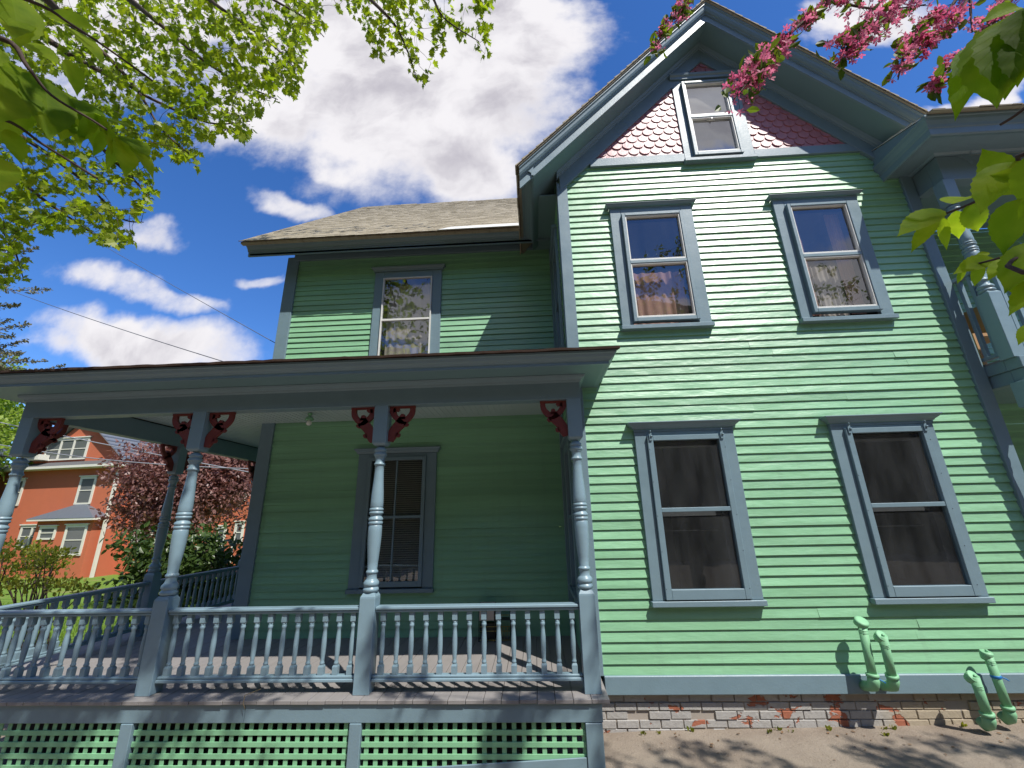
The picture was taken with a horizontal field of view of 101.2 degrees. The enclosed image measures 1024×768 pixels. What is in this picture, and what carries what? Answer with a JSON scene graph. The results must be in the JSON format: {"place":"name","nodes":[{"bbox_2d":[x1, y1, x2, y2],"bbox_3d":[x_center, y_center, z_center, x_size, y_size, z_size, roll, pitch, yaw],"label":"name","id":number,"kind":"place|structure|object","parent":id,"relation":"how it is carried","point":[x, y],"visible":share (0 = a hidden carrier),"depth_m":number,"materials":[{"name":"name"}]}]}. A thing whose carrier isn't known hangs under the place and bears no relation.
{"place":"outdoors","nodes":[
{"label":"outdoors","id":0,"kind":"place"},
{"bbox_2d":[0,601,190,649],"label":"grass","id":1,"kind":"structure","parent":0,"point":[75,625],"depth_m":11.42,"materials":[{"name":"green plant"}]},
{"bbox_2d":[4,288,221,360],"bbox_3d":[-15.742,-2.713,14.833,20.735,7.980,0.021,-8,-19,21],"label":"utility wire","id":2,"kind":"object","parent":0,"point":[124,330],"visible":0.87,"depth_m":12.56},
{"bbox_2d":[0,444,247,468],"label":"utility wire","id":3,"kind":"object","parent":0,"point":[133,462],"visible":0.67,"depth_m":15.43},
{"bbox_2d":[0,422,248,472],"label":"utility wire","id":4,"kind":"object","parent":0,"point":[131,449],"visible":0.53,"depth_m":16.23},
{"bbox_2d":[84,234,274,342],"bbox_3d":[-10.838,-3.347,12.662,12.871,7.291,0.015,-9,-19,24],"label":"utility wire","id":5,"kind":"object","parent":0,"point":[194,297],"visible":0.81,"depth_m":10.94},
{"bbox_2d":[479,602,510,641],"bbox_3d":[-0.213,3.042,5.387,0.412,0.420,0.172,-2,-17,2],"label":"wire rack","id":6,"kind":"object","parent":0,"point":[491,626],"visible":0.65,"depth_m":5.30,"materials":[{"name":"black metal"}]},
{"bbox_2d":[479,602,494,620],"bbox_3d":[-0.316,2.908,5.388,0.185,0.185,0.170,-2,-17,2],"label":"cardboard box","id":7,"kind":"object","parent":6,"relation":"on","point":[490,615],"visible":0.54,"depth_m":5.30,"materials":[{"name":"brown cardboard"}]},
{"bbox_2d":[0,575,1023,767],"bbox_3d":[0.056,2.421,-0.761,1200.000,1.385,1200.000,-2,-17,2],"label":"ground","id":8,"kind":"structure","parent":0,"point":[818,747],"depth_m":3.68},
{"bbox_2d":[0,448,11,464],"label":"grey shed","id":9,"kind":"structure","parent":8,"relation":"on","point":[1,454],"depth_m":29.62,"materials":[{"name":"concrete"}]},
{"bbox_2d":[0,354,28,464],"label":"ash tree","id":10,"kind":"object","parent":8,"relation":"on","point":[21,405],"visible":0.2,"depth_m":39.63,"materials":[{"name":"green plant"}]},
{"bbox_2d":[0,398,32,483],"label":"lime tree","id":11,"kind":"object","parent":8,"relation":"on","point":[5,439],"visible":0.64,"depth_m":30.63,"materials":[{"name":"green plant"}]},
{"bbox_2d":[0,245,50,356],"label":"larch tree","id":12,"kind":"object","parent":8,"relation":"on","point":[15,305],"visible":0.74,"depth_m":17.69,"materials":[{"name":"green plant"}]},
{"bbox_2d":[0,342,65,369],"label":"hemlock tree","id":13,"kind":"object","parent":8,"relation":"on","point":[16,361],"visible":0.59,"depth_m":25.07,"materials":[{"name":"green plant"}]},
{"bbox_2d":[0,536,109,648],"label":"azalea bush","id":14,"kind":"object","parent":8,"relation":"on","point":[45,559],"visible":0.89,"depth_m":8.49,"materials":[{"name":"green plant"}]},
{"bbox_2d":[0,0,154,192],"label":"broadleaf sapling","id":15,"kind":"object","parent":8,"relation":"on","point":[28,100],"visible":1,"depth_m":0.82,"materials":[{"name":"green plant"}]},
{"bbox_2d":[0,427,250,577],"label":"orange house","id":16,"kind":"structure","parent":8,"relation":"on","point":[58,496],"depth_m":29.05,"materials":[{"name":"paint"}]},
{"bbox_2d":[7,478,27,505],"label":"window","id":17,"kind":"structure","parent":16,"relation":"in","point":[23,480],"depth_m":30.00,"materials":[{"name":"beige paint"}]},
{"bbox_2d":[16,524,36,547],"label":"window","id":18,"kind":"structure","parent":16,"relation":"in","point":[28,530],"depth_m":28.86,"materials":[{"name":"beige paint"}]},
{"bbox_2d":[27,454,49,460],"bbox_3d":[-34.488,5.364,30.578,1.150,0.380,0.642,-4,-18,9],"label":"air conditioner","id":19,"kind":"object","parent":16,"relation":"attached to","point":[39,457],"visible":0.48,"depth_m":30.38,"materials":[{"name":"beige paint"}]},
{"bbox_2d":[36,525,58,539],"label":"window","id":20,"kind":"structure","parent":16,"relation":"in","point":[46,532],"depth_m":27.93,"materials":[{"name":"beige paint"}]},
{"bbox_2d":[44,436,92,460],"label":"window","id":21,"kind":"structure","parent":16,"relation":"in","point":[65,445],"depth_m":30.78,"materials":[{"name":"beige paint"}]},
{"bbox_2d":[59,523,89,555],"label":"window","id":22,"kind":"structure","parent":16,"relation":"in","point":[74,535],"depth_m":27.50,"materials":[{"name":"beige paint"}]},
{"bbox_2d":[73,475,98,504],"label":"window","id":23,"kind":"structure","parent":16,"relation":"in","point":[87,483],"depth_m":29.12,"materials":[{"name":"beige paint"}]},
{"bbox_2d":[216,525,226,545],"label":"window","id":24,"kind":"structure","parent":16,"relation":"in","point":[222,531],"depth_m":27.86,"materials":[{"name":"beige paint"}]},
{"bbox_2d":[234,520,246,540],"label":"window","id":25,"kind":"structure","parent":16,"relation":"in","point":[239,534],"depth_m":27.68,"materials":[{"name":"beige paint"}]},
{"bbox_2d":[92,521,243,623],"bbox_3d":[-7.839,4.691,9.891,4.007,2.870,2.199,-2,-17,2],"label":"rhododendron","id":26,"kind":"object","parent":8,"relation":"on","point":[207,554],"visible":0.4,"depth_m":9.77,"materials":[{"name":"green plant"}]},
{"bbox_2d":[89,439,253,544],"bbox_3d":[-13.230,4.997,17.054,7.366,7.955,4.984,-2,-17,2],"label":"copper maple","id":27,"kind":"object","parent":8,"relation":"on","point":[222,488],"visible":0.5,"depth_m":16.10,"materials":[{"name":"brown plant"}]},
{"bbox_2d":[184,577,234,606],"bbox_3d":[-7.937,5.458,10.809,2.110,2.038,2.024,-2,-17,2],"label":"leafy shrub","id":28,"kind":"object","parent":8,"relation":"on","point":[212,597],"visible":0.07,"depth_m":10.66,"materials":[{"name":"green plant"}]},
{"bbox_2d":[0,0,495,291],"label":"maple tree","id":29,"kind":"object","parent":8,"relation":"on","point":[44,218],"visible":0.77,"depth_m":5.18,"materials":[{"name":"green plant"}]},
{"bbox_2d":[0,0,1023,767],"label":"green house","id":30,"kind":"structure","parent":8,"relation":"on","point":[660,394],"depth_m":4.89,"materials":[{"name":"paint"}]},
{"bbox_2d":[305,413,313,425],"bbox_3d":[-2.837,0.494,5.891,0.115,0.180,0.115,-2,-17,2],"label":"porch lamp","id":31,"kind":"object","parent":30,"relation":"hanging from","point":[309,418],"visible":1,"depth_m":5.86,"materials":[{"name":"green metal"}]},
{"bbox_2d":[345,446,440,593],"bbox_3d":[-1.676,1.895,6.007,1.289,1.970,0.173,-2,-17,2],"label":"window","id":32,"kind":"structure","parent":30,"relation":"in","point":[428,457],"depth_m":5.99,"materials":[{"name":"blue paint"}]},
{"bbox_2d":[369,263,445,355],"bbox_3d":[-1.739,-0.957,6.937,1.264,2.170,0.239,-2,-17,2],"label":"window","id":33,"kind":"structure","parent":30,"relation":"in","point":[413,320],"depth_m":7.06,"materials":[{"name":"blue paint"}]},
{"bbox_2d":[550,224,564,347],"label":"window","id":34,"kind":"structure","parent":30,"relation":"in","point":[554,252],"depth_m":6.14,"materials":[{"name":"blue paint"}]},
{"bbox_2d":[560,436,578,601],"bbox_3d":[0.724,1.620,5.277,0.087,1.860,0.860,-2,-17,2],"label":"window","id":35,"kind":"structure","parent":30,"relation":"in","point":[565,443],"depth_m":5.33,"materials":[{"name":"blue paint"}]},
{"bbox_2d":[604,199,714,331],"bbox_3d":[1.867,-1.536,5.420,1.193,1.845,0.229,-2,-17,2],"label":"window","id":36,"kind":"structure","parent":30,"relation":"in","point":[653,301],"depth_m":5.36,"materials":[{"name":"blue paint"}]},
{"bbox_2d":[626,419,767,607],"bbox_3d":[1.943,1.343,4.557,1.233,1.882,0.339,-2,-17,2],"label":"window","id":37,"kind":"structure","parent":30,"relation":"in","point":[715,434],"depth_m":4.46,"materials":[{"name":"blue paint"}]},
{"bbox_2d":[672,78,757,164],"bbox_3d":[2.859,-3.762,6.034,0.980,1.455,0.160,-2,-17,2],"label":"window","id":38,"kind":"structure","parent":30,"relation":"in","point":[700,144],"depth_m":6.01,"materials":[{"name":"blue paint"}]},
{"bbox_2d":[765,189,898,323],"bbox_3d":[3.992,-1.610,5.341,1.193,1.845,0.259,-2,-17,2],"label":"window","id":39,"kind":"structure","parent":30,"relation":"in","point":[817,291],"depth_m":5.29,"materials":[{"name":"blue paint"}]},
{"bbox_2d":[853,616,885,691],"bbox_3d":[3.291,2.517,3.917,0.139,0.641,0.213,-2,-17,2],"label":"vent pipe","id":40,"kind":"object","parent":30,"relation":"attached to","point":[871,683],"visible":1,"depth_m":3.86,"materials":[{"name":"green paint"}]},
{"bbox_2d":[873,630,899,691],"bbox_3d":[3.411,2.550,3.866,0.146,0.544,0.279,-2,-17,2],"label":"filler pipe","id":41,"kind":"object","parent":30,"relation":"attached to","point":[892,681],"visible":0.99,"depth_m":3.80,"materials":[{"name":"green metal"}]},
{"bbox_2d":[818,412,995,604],"bbox_3d":[4.076,1.264,4.464,1.231,1.882,0.339,-2,-17,2],"label":"window","id":42,"kind":"structure","parent":30,"relation":"in","point":[841,428],"depth_m":4.36,"materials":[{"name":"blue paint"}]},
{"bbox_2d":[640,721,967,735],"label":"weeds","id":43,"kind":"object","parent":8,"relation":"on","point":[829,727],"visible":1,"depth_m":3.84,"materials":[{"name":"green plant"}]},
{"bbox_2d":[643,731,1009,761],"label":"leaf litter","id":44,"kind":"object","parent":8,"relation":"on","point":[854,746],"visible":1,"depth_m":3.67,"materials":[{"name":"brown plant"}]},
{"bbox_2d":[644,0,1019,116],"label":"crabapple tree","id":45,"kind":"object","parent":8,"relation":"on","point":[764,60],"visible":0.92,"depth_m":1.78,"materials":[{"name":"pink plant"}]},
{"bbox_2d":[897,2,1023,344],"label":"elm sapling","id":46,"kind":"object","parent":8,"relation":"on","point":[987,63],"visible":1,"depth_m":0.60,"materials":[{"name":"green plant"}]},
{"bbox_2d":[963,670,996,731],"bbox_3d":[4.141,2.812,3.736,0.145,0.483,0.186,-2,-17,2],"label":"filler pipe","id":47,"kind":"object","parent":8,"relation":"on","point":[986,721],"visible":1,"depth_m":3.69,"materials":[{"name":"green paint"}]},
{"bbox_2d":[979,649,1017,724],"bbox_3d":[4.406,2.744,3.820,0.148,0.606,0.158,-2,-17,2],"label":"vent pipe","id":48,"kind":"object","parent":8,"relation":"on","point":[1007,715],"visible":1,"depth_m":3.77,"materials":[{"name":"green paint"}]},
{"bbox_2d":[0,0,1023,462],"label":"sky","id":49,"kind":"structure","parent":0,"point":[360,131],"materials":[{"name":"blue"}]},
{"bbox_2d":[631,728,1018,767],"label":"gravel","id":50,"kind":"structure","parent":0,"point":[799,741],"depth_m":3.59,"materials":[{"name":"grey gravel"}]},
{"bbox_2d":[963,307,990,364],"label":"window","id":51,"kind":"structure","parent":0,"point":[981,325],"depth_m":5.30,"materials":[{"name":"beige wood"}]}
]}

